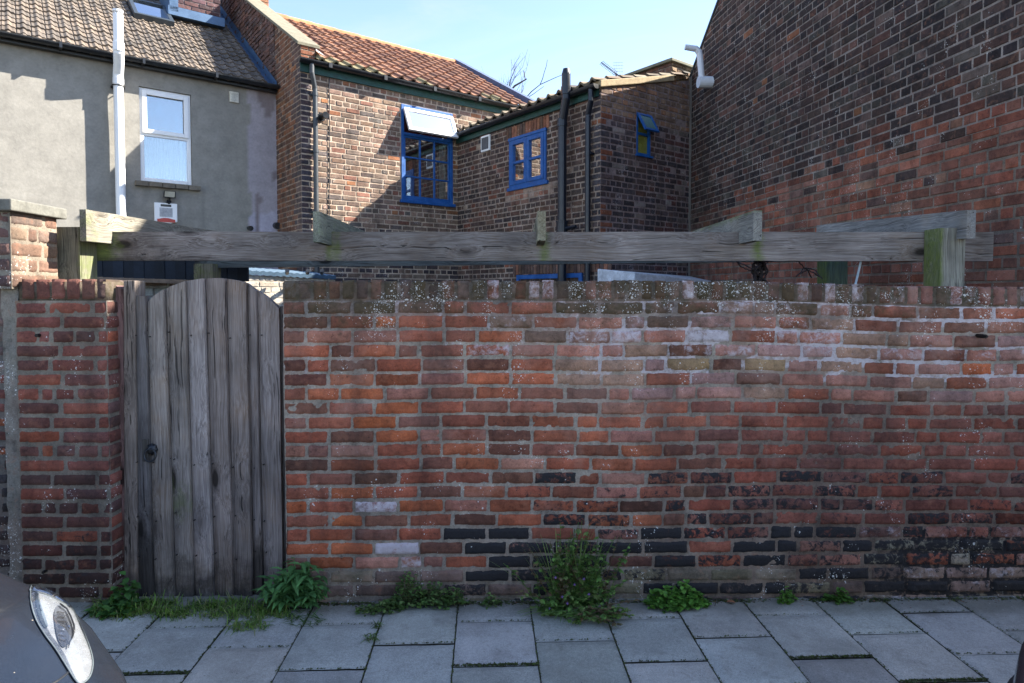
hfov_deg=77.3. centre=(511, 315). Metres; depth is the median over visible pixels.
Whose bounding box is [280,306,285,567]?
gate post
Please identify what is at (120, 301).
gate post
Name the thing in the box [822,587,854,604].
seedling weed
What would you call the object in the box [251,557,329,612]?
leafy weed
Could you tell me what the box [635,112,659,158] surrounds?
window
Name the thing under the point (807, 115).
tall brick building
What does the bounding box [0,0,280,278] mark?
rendered house
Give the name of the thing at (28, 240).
capped pier
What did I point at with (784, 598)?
seedling weed
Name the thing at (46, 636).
parked car
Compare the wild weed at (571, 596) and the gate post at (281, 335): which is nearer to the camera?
the wild weed at (571, 596)
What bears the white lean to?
on the yard ground
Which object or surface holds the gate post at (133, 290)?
attached to the gate pier at (69, 416)
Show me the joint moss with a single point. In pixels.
(836, 656)
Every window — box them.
[135,87,200,190]
[400,104,458,207]
[507,127,548,191]
[516,273,582,280]
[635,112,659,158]
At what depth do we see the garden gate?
3.43 m
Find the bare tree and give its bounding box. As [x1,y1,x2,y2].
[482,53,560,96]
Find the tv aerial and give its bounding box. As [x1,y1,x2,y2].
[601,61,622,75]
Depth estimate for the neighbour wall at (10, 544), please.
3.35 m
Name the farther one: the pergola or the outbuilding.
the outbuilding
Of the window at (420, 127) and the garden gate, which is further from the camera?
the window at (420, 127)
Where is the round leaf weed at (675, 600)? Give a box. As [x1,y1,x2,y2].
[642,579,711,613]
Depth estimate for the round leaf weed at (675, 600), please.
3.31 m
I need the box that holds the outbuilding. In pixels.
[247,268,335,305]
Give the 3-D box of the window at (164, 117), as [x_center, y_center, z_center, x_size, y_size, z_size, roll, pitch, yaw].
[-4.799,-2.425,8.890,0.804,1.342,0.275,-2,3,-38]
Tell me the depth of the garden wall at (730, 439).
3.38 m
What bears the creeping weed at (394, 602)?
on the pavement
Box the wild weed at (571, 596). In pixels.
[492,522,639,626]
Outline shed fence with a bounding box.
[97,261,248,299]
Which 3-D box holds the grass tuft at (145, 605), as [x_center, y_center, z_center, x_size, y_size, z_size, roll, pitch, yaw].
[-1.922,1.501,3.299,0.651,0.119,0.314,0,2,0]
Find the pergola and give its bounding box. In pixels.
[57,209,993,286]
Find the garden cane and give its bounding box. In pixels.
[855,261,861,283]
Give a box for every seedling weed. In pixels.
[776,586,798,604]
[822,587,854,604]
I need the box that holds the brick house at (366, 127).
[220,0,535,281]
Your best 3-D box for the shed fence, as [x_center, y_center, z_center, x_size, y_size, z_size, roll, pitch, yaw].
[-2.642,0.470,5.019,1.200,2.070,0.300,0,2,0]
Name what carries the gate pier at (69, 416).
on the pavement
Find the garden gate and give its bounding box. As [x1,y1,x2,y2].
[135,278,284,596]
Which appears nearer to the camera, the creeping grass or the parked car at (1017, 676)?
the parked car at (1017, 676)
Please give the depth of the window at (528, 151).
9.02 m
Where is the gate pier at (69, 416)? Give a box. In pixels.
[15,279,123,602]
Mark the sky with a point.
(575, 35)
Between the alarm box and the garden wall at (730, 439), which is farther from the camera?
the alarm box
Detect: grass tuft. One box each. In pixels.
[83,590,197,622]
[184,589,299,622]
[223,612,272,635]
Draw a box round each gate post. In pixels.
[116,285,123,593]
[124,281,144,592]
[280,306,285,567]
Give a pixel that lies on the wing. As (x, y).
(606, 153)
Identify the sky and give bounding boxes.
[269,0,716,99]
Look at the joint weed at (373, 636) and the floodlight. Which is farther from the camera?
the floodlight
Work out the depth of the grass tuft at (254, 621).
3.13 m
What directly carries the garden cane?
attached to the pergola
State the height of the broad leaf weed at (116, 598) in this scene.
0.197 m
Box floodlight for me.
[163,190,175,203]
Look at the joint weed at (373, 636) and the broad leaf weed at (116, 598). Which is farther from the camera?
the broad leaf weed at (116, 598)
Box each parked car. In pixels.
[0,573,126,682]
[1007,641,1023,682]
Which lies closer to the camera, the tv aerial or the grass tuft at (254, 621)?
the grass tuft at (254, 621)
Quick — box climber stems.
[736,261,822,281]
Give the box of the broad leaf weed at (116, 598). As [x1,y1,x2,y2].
[84,571,150,620]
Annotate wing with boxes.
[452,58,692,281]
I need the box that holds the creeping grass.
[282,606,326,627]
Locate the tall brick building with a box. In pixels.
[684,0,1023,286]
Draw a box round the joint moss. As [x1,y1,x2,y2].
[81,595,1023,682]
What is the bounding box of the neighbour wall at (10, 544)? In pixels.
[0,289,21,581]
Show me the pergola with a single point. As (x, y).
(944, 246)
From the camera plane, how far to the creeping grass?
3.19 m
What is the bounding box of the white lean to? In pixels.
[598,269,710,281]
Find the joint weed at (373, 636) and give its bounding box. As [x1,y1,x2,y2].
[362,620,383,642]
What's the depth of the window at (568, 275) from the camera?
8.75 m
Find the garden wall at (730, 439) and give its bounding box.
[283,280,1023,601]
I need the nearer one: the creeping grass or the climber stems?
the creeping grass
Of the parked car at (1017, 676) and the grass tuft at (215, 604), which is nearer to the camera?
the parked car at (1017, 676)
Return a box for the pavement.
[68,594,1023,682]
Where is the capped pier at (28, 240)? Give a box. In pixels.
[0,199,66,288]
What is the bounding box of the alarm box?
[154,202,176,222]
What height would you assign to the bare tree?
8.761 m
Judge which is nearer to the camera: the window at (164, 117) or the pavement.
the pavement
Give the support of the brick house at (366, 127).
on the yard ground
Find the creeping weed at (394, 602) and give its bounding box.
[355,570,502,616]

